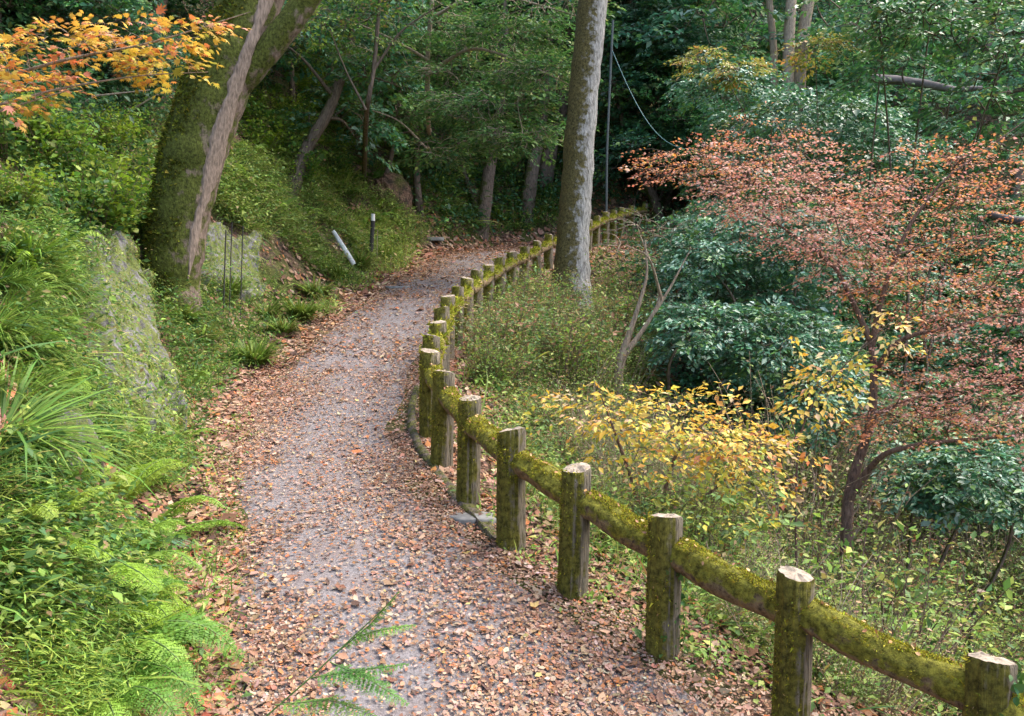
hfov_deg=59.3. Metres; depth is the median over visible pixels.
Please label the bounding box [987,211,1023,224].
dead branch
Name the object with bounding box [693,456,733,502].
weed
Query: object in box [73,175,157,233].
leafy bush
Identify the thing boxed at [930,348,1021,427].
evergreen shrub
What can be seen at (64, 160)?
leafy bush
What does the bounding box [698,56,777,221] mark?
yellow bush
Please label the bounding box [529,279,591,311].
weed
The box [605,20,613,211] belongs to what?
utility pole
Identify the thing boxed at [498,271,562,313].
weed
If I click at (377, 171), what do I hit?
fern
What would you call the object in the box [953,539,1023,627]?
weed
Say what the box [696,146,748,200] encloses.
evergreen shrub
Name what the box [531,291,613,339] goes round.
weed
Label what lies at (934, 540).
twiggy bush
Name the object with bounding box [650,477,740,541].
weed
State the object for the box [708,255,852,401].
evergreen shrub
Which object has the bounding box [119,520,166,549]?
fern
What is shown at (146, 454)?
fern
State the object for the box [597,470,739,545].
weed
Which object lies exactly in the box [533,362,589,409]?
weed
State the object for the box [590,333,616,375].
weed
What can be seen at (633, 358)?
weed
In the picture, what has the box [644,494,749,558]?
weed
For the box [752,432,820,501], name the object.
weed
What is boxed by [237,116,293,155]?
leafy bush
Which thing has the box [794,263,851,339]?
evergreen shrub
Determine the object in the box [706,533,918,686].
twiggy bush
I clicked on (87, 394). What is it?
leafy bush
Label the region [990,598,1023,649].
weed
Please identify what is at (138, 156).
leafy bush
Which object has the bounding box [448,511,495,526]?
stone slab
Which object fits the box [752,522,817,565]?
weed
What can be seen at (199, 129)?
leaning tree
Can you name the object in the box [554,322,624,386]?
weed
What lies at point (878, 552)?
weed
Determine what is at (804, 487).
weed
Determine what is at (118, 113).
leafy bush
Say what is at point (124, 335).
rock plants
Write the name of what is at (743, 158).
evergreen shrub
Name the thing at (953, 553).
weed
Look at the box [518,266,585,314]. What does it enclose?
weed
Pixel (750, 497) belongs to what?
weed
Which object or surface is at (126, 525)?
fern
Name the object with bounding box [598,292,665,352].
weed
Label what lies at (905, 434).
evergreen shrub
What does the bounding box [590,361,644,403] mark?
weed
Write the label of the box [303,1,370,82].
evergreen tree
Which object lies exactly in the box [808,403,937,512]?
twiggy bush
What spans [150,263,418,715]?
verge weeds
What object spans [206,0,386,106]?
leafy tree
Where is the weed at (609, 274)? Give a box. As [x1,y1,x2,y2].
[590,249,648,297]
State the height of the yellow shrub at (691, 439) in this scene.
1.535 m
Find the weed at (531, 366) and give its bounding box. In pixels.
[520,347,545,386]
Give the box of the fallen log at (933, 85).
[867,74,982,92]
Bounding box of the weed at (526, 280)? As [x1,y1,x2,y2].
[502,255,579,313]
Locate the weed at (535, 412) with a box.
[497,391,571,436]
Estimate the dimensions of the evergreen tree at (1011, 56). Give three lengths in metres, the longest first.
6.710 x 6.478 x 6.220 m
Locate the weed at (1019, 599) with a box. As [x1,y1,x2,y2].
[981,573,1023,651]
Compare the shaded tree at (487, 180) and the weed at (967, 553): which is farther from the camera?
the shaded tree at (487, 180)
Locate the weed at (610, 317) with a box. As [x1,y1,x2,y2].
[571,289,661,366]
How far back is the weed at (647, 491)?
8.60 m
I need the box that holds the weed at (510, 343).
[466,330,526,374]
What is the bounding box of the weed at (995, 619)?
[942,575,1022,647]
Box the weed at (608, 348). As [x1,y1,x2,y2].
[584,326,638,377]
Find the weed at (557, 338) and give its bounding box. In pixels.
[534,307,618,373]
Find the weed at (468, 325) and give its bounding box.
[427,295,546,360]
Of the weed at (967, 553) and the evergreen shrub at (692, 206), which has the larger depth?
the evergreen shrub at (692, 206)
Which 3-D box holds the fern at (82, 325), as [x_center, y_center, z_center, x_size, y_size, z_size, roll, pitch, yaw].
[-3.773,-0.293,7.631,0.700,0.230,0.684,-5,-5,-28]
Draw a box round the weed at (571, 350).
[493,295,610,401]
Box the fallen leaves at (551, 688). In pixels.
[165,367,860,715]
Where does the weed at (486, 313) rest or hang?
on the ground
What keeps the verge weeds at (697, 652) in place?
on the ground
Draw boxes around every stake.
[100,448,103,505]
[223,230,226,319]
[229,222,232,312]
[240,226,243,321]
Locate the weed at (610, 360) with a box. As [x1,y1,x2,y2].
[594,341,624,389]
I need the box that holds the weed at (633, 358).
[601,324,669,379]
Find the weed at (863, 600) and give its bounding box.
[798,563,910,631]
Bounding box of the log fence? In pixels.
[417,203,1023,715]
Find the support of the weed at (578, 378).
on the ground
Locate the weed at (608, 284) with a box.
[591,264,622,303]
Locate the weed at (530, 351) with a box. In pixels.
[491,332,554,373]
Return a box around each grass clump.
[0,220,93,296]
[0,247,68,305]
[0,281,76,325]
[0,292,74,366]
[0,313,87,371]
[0,349,56,407]
[0,353,184,536]
[2,259,90,323]
[6,243,97,300]
[7,249,122,323]
[8,351,135,451]
[10,323,86,369]
[11,353,113,407]
[32,287,117,343]
[163,300,218,326]
[176,320,233,344]
[212,272,256,299]
[214,334,298,366]
[247,296,297,319]
[254,312,308,333]
[274,294,335,321]
[288,274,348,299]
[325,264,367,281]
[344,242,387,269]
[375,247,403,260]
[387,230,410,245]
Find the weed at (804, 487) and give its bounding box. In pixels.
[748,460,838,521]
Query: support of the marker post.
on the ground
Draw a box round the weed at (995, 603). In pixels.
[885,557,1021,664]
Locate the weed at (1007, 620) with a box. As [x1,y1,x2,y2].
[970,595,1023,644]
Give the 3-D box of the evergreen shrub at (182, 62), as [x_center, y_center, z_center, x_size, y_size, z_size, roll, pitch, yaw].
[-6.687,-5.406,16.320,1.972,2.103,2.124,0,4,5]
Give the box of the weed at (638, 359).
[610,330,661,381]
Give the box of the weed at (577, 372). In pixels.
[542,349,618,394]
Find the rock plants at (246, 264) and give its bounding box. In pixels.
[202,220,272,305]
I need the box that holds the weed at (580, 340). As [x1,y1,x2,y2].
[523,309,600,377]
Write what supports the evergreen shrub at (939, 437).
on the ground
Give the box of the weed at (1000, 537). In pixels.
[969,507,1023,573]
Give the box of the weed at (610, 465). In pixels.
[569,443,629,477]
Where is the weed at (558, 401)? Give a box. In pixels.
[519,384,583,425]
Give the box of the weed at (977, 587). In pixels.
[928,567,997,607]
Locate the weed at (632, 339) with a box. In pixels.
[608,326,648,358]
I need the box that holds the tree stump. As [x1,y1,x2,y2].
[650,399,668,438]
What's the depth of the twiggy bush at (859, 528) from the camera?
11.10 m
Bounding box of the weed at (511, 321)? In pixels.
[477,301,552,350]
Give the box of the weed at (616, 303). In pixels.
[575,280,648,330]
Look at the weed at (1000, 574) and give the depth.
13.11 m
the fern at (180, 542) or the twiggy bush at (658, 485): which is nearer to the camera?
the fern at (180, 542)
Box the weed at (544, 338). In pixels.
[471,302,576,363]
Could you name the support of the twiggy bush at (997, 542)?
on the ground
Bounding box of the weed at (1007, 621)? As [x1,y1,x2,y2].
[960,569,1023,665]
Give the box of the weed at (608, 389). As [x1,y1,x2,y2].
[582,362,646,415]
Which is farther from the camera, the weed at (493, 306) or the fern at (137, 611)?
the weed at (493, 306)
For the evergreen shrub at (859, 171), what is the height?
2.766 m
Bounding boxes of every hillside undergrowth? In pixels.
[0,0,329,136]
[336,0,1023,319]
[396,113,562,239]
[620,164,1020,541]
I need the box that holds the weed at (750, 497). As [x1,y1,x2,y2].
[721,480,775,518]
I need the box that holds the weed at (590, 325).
[560,310,613,339]
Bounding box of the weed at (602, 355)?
[587,344,612,376]
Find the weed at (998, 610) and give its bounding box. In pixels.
[833,544,1001,699]
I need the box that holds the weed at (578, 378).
[553,356,600,398]
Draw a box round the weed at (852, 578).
[790,542,908,615]
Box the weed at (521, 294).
[500,273,552,317]
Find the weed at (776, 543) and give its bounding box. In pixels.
[742,512,823,576]
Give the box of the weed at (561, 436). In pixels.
[521,406,608,465]
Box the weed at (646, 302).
[624,286,667,322]
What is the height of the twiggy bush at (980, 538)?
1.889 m
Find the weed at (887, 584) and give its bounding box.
[800,550,958,642]
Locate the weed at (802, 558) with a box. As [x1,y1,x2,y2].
[768,523,906,622]
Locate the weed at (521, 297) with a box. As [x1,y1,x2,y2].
[478,281,558,322]
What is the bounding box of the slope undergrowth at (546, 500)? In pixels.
[450,200,1021,715]
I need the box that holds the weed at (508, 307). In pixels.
[474,287,538,333]
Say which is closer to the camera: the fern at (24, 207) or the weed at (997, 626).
the fern at (24, 207)
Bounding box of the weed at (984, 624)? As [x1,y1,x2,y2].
[952,591,1018,648]
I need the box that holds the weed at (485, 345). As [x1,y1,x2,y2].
[451,323,519,383]
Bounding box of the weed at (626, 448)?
[595,434,653,469]
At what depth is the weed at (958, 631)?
7.20 m
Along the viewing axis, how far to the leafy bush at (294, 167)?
19.93 m
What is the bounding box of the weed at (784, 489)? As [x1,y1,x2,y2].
[751,457,829,524]
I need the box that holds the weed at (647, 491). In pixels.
[593,462,690,511]
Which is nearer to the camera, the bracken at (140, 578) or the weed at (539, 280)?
the bracken at (140, 578)
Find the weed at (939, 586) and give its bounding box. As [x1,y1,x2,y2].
[904,554,969,626]
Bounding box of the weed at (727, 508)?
[691,480,768,532]
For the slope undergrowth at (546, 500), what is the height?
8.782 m
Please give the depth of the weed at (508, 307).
12.83 m
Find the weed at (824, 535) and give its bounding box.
[737,518,890,603]
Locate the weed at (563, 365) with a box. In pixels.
[537,335,606,394]
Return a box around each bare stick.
[68,89,149,113]
[124,94,157,114]
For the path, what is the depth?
5.73 m
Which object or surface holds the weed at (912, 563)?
on the ground
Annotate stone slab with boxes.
[385,286,408,289]
[426,237,443,240]
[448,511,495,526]
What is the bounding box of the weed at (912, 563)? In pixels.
[890,541,954,586]
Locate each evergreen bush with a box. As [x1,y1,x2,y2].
[632,284,901,456]
[647,186,754,303]
[648,181,891,444]
[840,430,1023,653]
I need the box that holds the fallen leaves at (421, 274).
[263,223,673,368]
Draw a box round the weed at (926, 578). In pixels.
[866,523,1002,633]
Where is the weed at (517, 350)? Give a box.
[470,331,538,377]
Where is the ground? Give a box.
[0,0,1023,715]
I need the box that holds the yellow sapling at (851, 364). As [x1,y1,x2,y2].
[765,309,926,567]
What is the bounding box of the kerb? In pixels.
[407,385,495,542]
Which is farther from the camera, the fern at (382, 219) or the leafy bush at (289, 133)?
the fern at (382, 219)
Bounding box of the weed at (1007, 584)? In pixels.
[758,482,1023,709]
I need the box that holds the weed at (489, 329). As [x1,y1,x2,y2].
[469,310,526,351]
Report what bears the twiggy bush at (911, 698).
on the ground
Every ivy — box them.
[660,560,689,660]
[999,662,1023,715]
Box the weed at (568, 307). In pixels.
[539,290,600,326]
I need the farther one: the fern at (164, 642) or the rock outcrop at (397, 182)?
the rock outcrop at (397, 182)
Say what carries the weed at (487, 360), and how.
on the ground
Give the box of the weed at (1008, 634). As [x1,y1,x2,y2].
[962,591,1023,682]
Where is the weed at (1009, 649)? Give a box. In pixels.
[949,608,1023,683]
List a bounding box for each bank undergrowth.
[0,66,435,715]
[0,362,252,715]
[211,95,438,315]
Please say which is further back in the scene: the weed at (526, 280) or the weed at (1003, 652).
the weed at (526, 280)
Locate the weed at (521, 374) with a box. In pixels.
[458,337,551,400]
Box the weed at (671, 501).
[620,475,706,526]
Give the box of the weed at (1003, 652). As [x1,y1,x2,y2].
[974,620,1023,695]
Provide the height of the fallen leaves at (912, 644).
1.005 m
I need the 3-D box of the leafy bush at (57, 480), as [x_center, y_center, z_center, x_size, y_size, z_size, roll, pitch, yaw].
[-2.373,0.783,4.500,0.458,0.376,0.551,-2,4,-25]
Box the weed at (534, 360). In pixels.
[498,344,537,385]
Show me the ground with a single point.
(284, 254)
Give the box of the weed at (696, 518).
[663,495,715,543]
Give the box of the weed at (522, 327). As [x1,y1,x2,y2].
[455,287,563,368]
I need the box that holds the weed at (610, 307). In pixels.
[571,276,651,334]
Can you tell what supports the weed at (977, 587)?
on the ground
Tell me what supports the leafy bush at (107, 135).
on the ground
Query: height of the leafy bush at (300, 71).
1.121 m
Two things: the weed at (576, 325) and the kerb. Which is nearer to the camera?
the kerb
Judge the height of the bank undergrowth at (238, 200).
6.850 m
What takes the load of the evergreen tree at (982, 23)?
on the ground
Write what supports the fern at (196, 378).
on the ground
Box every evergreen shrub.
[0,0,93,33]
[1,0,149,52]
[2,0,179,92]
[30,0,164,51]
[41,0,183,110]
[102,4,195,100]
[633,189,818,317]
[644,255,781,398]
[647,254,848,434]
[665,141,747,194]
[671,253,822,310]
[676,111,818,214]
[677,268,814,335]
[680,277,863,440]
[686,116,852,224]
[695,124,806,199]
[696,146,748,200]
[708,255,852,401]
[709,325,918,482]
[710,177,862,291]
[710,284,915,436]
[732,177,848,260]
[757,166,861,261]
[785,382,939,494]
[794,172,906,270]
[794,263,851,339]
[807,240,942,353]
[808,144,872,181]
[808,255,874,322]
[818,177,868,208]
[829,171,932,257]
[830,235,900,304]
[832,314,953,408]
[835,261,925,335]
[844,230,927,298]
[848,371,1023,553]
[857,157,994,284]
[865,200,998,306]
[865,247,919,294]
[878,233,981,322]
[879,279,974,356]
[880,411,1023,528]
[882,301,1016,396]
[884,325,1017,437]
[907,342,1023,433]
[928,249,1023,316]
[929,288,1023,461]
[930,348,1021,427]
[934,184,1023,298]
[938,264,1023,362]
[945,247,1023,307]
[956,367,1023,416]
[971,400,1022,486]
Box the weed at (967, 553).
[915,519,1023,602]
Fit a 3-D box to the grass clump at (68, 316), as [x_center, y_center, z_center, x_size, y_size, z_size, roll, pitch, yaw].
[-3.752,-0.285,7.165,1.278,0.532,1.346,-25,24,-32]
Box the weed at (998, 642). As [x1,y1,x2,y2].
[961,614,1022,657]
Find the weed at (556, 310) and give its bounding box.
[514,289,587,335]
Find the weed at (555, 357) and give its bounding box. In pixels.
[521,335,574,371]
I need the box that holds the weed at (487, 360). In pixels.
[450,317,533,393]
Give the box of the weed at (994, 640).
[957,609,1020,654]
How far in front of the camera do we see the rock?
5.50 m
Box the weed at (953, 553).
[886,540,988,629]
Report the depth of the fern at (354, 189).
22.89 m
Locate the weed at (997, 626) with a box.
[953,595,1009,649]
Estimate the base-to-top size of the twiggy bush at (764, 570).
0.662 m
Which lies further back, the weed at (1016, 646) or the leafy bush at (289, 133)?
the leafy bush at (289, 133)
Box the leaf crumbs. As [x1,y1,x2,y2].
[186,299,857,715]
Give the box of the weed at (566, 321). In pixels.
[540,300,591,355]
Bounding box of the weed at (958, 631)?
[884,605,984,715]
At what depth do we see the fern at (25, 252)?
7.47 m
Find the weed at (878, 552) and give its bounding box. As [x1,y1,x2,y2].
[831,524,915,579]
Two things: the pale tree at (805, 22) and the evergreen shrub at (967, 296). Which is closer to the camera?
the evergreen shrub at (967, 296)
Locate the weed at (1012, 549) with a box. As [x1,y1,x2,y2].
[940,524,1023,622]
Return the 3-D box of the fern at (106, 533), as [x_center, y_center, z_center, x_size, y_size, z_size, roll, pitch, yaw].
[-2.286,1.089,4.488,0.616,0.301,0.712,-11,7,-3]
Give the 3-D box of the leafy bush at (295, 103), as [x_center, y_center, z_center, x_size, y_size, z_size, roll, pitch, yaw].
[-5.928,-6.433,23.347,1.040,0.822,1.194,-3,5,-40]
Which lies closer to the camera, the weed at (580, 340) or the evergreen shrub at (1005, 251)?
the weed at (580, 340)
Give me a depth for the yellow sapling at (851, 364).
7.54 m
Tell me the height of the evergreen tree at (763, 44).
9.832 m
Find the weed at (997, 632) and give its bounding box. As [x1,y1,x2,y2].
[958,607,1012,659]
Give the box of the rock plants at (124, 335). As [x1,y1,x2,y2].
[83,227,198,452]
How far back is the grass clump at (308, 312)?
14.12 m
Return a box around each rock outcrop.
[78,220,187,451]
[200,222,265,306]
[361,172,412,221]
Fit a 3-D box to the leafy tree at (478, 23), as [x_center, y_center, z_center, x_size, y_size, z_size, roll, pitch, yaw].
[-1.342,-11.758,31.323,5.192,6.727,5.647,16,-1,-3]
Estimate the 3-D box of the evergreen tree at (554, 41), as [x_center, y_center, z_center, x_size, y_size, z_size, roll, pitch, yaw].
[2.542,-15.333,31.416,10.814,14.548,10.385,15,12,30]
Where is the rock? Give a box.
[32,407,105,475]
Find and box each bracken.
[68,538,247,646]
[266,591,415,715]
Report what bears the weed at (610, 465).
on the ground
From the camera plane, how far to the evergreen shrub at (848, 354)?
15.30 m
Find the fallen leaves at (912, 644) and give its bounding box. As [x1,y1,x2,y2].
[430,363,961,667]
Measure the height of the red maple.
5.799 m
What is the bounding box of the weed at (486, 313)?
[467,301,502,335]
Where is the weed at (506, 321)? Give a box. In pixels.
[472,311,535,337]
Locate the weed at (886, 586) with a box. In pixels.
[830,553,942,624]
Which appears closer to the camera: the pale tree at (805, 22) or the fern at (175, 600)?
the fern at (175, 600)
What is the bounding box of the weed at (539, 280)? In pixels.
[491,255,577,325]
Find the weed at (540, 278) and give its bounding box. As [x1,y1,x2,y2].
[514,263,567,295]
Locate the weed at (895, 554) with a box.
[859,522,922,578]
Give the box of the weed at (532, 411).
[500,386,563,432]
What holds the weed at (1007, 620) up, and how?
on the ground
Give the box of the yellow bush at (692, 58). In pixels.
[663,44,742,200]
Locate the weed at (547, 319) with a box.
[468,293,570,351]
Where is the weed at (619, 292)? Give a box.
[590,283,638,306]
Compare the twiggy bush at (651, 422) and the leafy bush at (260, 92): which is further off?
the leafy bush at (260, 92)
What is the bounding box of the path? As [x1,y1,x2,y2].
[228,228,712,715]
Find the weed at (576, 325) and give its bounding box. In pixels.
[516,295,617,355]
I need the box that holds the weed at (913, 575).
[831,529,963,615]
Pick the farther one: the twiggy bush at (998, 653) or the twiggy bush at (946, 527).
the twiggy bush at (946, 527)
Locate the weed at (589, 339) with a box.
[541,315,623,367]
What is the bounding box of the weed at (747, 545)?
[698,517,777,575]
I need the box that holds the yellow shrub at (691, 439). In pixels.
[507,380,805,566]
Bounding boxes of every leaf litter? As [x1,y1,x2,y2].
[0,129,957,715]
[0,360,233,715]
[22,89,761,471]
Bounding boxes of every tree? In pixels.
[142,0,321,328]
[149,0,200,32]
[166,0,329,72]
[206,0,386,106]
[274,0,432,203]
[282,0,468,179]
[295,0,512,218]
[297,0,442,85]
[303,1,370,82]
[308,4,493,172]
[310,0,625,178]
[351,1,544,209]
[396,1,542,103]
[404,0,573,134]
[445,0,550,240]
[460,0,664,167]
[493,3,556,38]
[511,1,572,223]
[518,0,567,112]
[521,0,789,144]
[525,2,576,193]
[552,0,607,315]
[553,2,720,224]
[584,201,706,404]
[594,0,754,222]
[598,0,749,169]
[601,0,808,147]
[609,0,767,212]
[639,72,769,218]
[658,50,955,300]
[704,0,775,27]
[719,0,880,112]
[736,0,851,51]
[750,0,1001,222]
[766,0,777,149]
[769,12,934,173]
[772,31,862,302]
[781,0,796,170]
[784,0,1023,500]
[793,0,814,164]
[808,4,918,168]
[813,0,970,64]
[817,0,1023,190]
[922,0,1016,85]
[937,224,1023,355]
[947,0,1023,201]
[958,0,1021,45]
[958,206,1023,372]
[997,29,1023,73]
[1003,0,1023,72]
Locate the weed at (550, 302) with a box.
[499,285,573,333]
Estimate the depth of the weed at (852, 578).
8.20 m
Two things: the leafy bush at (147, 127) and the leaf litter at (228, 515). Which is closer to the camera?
the leaf litter at (228, 515)
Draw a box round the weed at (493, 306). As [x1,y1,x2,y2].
[473,284,518,326]
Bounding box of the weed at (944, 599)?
[900,556,993,640]
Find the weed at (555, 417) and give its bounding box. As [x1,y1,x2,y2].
[513,372,597,428]
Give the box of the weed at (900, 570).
[761,540,964,632]
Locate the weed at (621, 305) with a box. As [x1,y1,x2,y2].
[586,290,653,333]
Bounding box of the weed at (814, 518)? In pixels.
[728,495,883,593]
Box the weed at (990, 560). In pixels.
[900,526,1023,626]
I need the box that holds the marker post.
[369,214,377,254]
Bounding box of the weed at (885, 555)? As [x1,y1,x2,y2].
[813,540,958,648]
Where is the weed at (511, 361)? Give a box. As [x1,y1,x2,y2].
[492,334,535,387]
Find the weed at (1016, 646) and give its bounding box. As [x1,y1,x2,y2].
[874,553,1023,715]
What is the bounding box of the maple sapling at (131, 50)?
[0,1,251,133]
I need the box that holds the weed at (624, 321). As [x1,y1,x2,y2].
[594,311,648,345]
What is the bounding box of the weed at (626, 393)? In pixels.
[599,379,645,411]
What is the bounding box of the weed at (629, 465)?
[606,446,655,488]
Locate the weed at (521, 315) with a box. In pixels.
[477,289,554,332]
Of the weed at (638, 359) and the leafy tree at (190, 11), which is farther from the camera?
the leafy tree at (190, 11)
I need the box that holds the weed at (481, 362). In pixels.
[457,341,508,383]
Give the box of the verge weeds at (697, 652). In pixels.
[450,406,942,715]
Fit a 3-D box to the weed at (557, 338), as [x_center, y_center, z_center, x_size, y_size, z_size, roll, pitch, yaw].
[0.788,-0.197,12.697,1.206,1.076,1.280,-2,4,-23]
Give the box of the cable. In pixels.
[612,50,701,150]
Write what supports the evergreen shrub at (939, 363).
on the ground
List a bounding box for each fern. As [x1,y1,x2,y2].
[0,191,57,212]
[0,236,51,265]
[0,249,88,286]
[0,332,69,359]
[2,486,113,554]
[9,518,79,588]
[15,468,134,512]
[36,358,95,406]
[43,576,173,635]
[48,219,110,251]
[48,308,105,333]
[58,531,123,598]
[58,637,196,715]
[64,242,91,265]
[67,124,112,162]
[70,621,228,715]
[77,447,131,486]
[78,577,244,708]
[93,563,185,584]
[97,560,198,645]
[104,458,188,500]
[107,519,201,593]
[111,521,144,566]
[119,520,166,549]
[120,425,187,446]
[125,566,183,615]
[127,447,173,468]
[132,495,248,547]
[140,536,196,548]
[180,371,225,385]
[180,428,216,439]
[233,141,267,153]
[235,163,279,188]
[240,117,261,128]
[252,129,274,146]
[252,147,272,164]
[258,184,281,192]
[266,140,299,155]
[279,198,301,212]
[291,203,324,215]
[318,135,331,146]
[322,135,341,142]
[330,120,341,130]
[332,184,359,190]
[339,140,361,148]
[344,181,367,193]
[353,217,379,227]
[367,166,383,177]
[367,212,391,223]
[368,209,398,219]
[371,197,390,207]
[459,166,481,178]
[491,208,511,219]
[504,119,534,134]
[538,183,560,195]
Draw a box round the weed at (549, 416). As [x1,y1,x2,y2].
[505,378,570,438]
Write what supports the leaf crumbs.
on the path
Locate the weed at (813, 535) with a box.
[727,498,864,560]
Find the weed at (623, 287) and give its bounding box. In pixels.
[601,272,641,300]
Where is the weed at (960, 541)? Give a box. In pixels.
[890,519,993,566]
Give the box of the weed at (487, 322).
[464,305,503,349]
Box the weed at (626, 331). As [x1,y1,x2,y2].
[580,307,658,360]
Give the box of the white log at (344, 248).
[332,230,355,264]
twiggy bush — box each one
[506,376,662,462]
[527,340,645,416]
[534,414,661,506]
[546,378,619,436]
[553,411,657,470]
[554,400,689,478]
[557,399,680,481]
[559,396,653,445]
[567,438,678,510]
[572,423,697,506]
[577,434,689,511]
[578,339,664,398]
[582,382,700,466]
[583,430,724,509]
[586,385,689,464]
[600,402,692,458]
[610,387,690,434]
[614,420,730,500]
[615,454,708,512]
[648,414,760,506]
[650,416,719,473]
[660,441,742,514]
[670,349,924,521]
[685,542,783,614]
[686,409,934,581]
[686,531,849,645]
[687,532,776,619]
[688,537,831,624]
[693,561,772,624]
[701,426,852,515]
[704,417,967,592]
[704,535,842,609]
[705,387,932,532]
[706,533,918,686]
[708,355,964,554]
[710,412,977,571]
[712,457,882,568]
[723,575,858,680]
[733,523,838,592]
[739,420,917,553]
[748,412,922,538]
[751,525,846,604]
[762,605,905,714]
[764,477,928,570]
[780,412,888,484]
[780,502,931,591]
[782,429,876,486]
[797,437,929,549]
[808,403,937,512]
[813,556,1006,715]
[813,611,953,715]
[816,588,929,641]
[819,571,888,613]
[828,473,892,537]
[836,519,962,608]
[837,353,958,424]
[841,588,953,706]
[854,603,986,715]
[864,518,964,579]
[868,502,924,554]
[868,504,960,559]
[874,510,947,582]
[876,481,1018,558]
[878,522,969,570]
[885,513,1023,629]
[887,511,1000,595]
[888,432,1013,548]
[889,480,1007,557]
[889,507,1023,623]
[890,521,959,564]
[901,465,1023,580]
[902,523,1023,594]
[907,477,1017,543]
[915,522,1021,579]
[918,510,1023,563]
[921,516,1023,618]
[925,513,1023,628]
[931,509,1023,574]
[946,507,1023,574]
[974,634,1023,658]
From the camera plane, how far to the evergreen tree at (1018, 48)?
38.21 m
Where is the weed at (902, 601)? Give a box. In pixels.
[779,547,994,681]
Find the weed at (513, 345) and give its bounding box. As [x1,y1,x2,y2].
[471,318,548,373]
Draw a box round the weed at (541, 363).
[523,342,565,385]
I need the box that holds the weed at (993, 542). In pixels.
[949,524,1022,568]
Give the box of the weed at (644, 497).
[612,461,713,543]
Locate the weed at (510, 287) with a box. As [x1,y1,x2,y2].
[494,270,533,302]
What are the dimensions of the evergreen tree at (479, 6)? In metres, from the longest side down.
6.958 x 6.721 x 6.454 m
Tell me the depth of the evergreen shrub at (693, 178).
30.45 m
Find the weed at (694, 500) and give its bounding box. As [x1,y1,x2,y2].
[677,486,712,520]
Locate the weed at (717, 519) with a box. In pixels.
[685,506,768,568]
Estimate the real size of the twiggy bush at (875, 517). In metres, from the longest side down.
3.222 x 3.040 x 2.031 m
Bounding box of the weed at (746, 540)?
[666,492,811,575]
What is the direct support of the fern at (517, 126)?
on the ground
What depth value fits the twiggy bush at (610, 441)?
10.09 m
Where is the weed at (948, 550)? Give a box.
[902,521,993,593]
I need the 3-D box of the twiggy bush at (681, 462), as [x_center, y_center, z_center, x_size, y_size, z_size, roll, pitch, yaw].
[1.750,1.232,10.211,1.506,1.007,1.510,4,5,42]
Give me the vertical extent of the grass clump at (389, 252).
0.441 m
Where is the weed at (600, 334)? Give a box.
[521,295,646,388]
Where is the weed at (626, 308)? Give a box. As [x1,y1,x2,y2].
[554,268,655,343]
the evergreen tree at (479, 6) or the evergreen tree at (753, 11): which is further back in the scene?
the evergreen tree at (753, 11)
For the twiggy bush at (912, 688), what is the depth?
5.05 m
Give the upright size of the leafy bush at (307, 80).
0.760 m
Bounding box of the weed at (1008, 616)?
[961,586,1023,640]
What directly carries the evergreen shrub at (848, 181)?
on the ground
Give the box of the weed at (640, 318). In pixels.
[603,295,678,341]
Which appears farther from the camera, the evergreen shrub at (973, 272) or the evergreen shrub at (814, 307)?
the evergreen shrub at (973, 272)
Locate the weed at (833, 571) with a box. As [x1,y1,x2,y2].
[764,553,875,601]
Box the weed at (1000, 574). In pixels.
[896,511,1023,631]
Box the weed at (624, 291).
[597,281,649,302]
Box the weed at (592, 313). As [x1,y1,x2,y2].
[570,296,620,332]
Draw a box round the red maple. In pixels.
[619,101,1023,591]
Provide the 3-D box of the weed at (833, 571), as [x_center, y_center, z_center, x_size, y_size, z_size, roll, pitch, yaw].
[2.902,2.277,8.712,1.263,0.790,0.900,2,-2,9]
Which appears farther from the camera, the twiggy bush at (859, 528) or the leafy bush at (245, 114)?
the leafy bush at (245, 114)
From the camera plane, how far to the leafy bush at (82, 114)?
12.27 m
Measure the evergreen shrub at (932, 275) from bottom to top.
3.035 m
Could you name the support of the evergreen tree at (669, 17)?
on the ground
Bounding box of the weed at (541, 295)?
[522,279,564,311]
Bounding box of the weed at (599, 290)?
[592,283,615,307]
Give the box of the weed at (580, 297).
[530,270,594,320]
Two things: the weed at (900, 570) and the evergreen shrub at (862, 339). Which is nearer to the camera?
the weed at (900, 570)
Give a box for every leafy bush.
[0,80,76,135]
[0,87,51,162]
[0,156,59,213]
[0,405,58,466]
[4,477,84,526]
[12,95,94,157]
[13,102,108,172]
[15,158,120,235]
[16,389,90,422]
[21,96,80,152]
[23,117,109,163]
[27,170,86,207]
[37,129,123,187]
[37,181,104,228]
[42,97,96,143]
[49,168,109,222]
[52,153,156,232]
[54,106,75,127]
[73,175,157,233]
[76,156,158,238]
[78,110,142,149]
[79,400,123,463]
[80,153,121,187]
[81,138,137,178]
[85,129,122,165]
[91,97,145,143]
[111,99,160,145]
[111,130,157,186]
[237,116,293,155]
[237,120,268,141]
[242,95,268,119]
[243,95,293,138]
[247,86,272,108]
[248,88,269,115]
[250,114,300,144]
[252,74,266,95]
[260,106,295,134]
[267,90,307,112]
[267,94,294,108]
[267,95,302,115]
[269,100,295,122]
[270,116,323,161]
[272,89,318,136]
[279,49,318,81]
[282,134,331,183]
[283,90,320,117]
[283,155,315,182]
[289,103,317,132]
[294,54,323,75]
[295,76,319,98]
[296,68,324,92]
[310,79,350,115]
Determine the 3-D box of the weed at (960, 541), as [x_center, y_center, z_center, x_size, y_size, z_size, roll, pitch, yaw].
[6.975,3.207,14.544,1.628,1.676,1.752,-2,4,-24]
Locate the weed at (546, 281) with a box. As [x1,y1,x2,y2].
[504,266,577,307]
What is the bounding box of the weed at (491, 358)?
[458,336,516,379]
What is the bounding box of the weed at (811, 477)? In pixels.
[760,430,884,521]

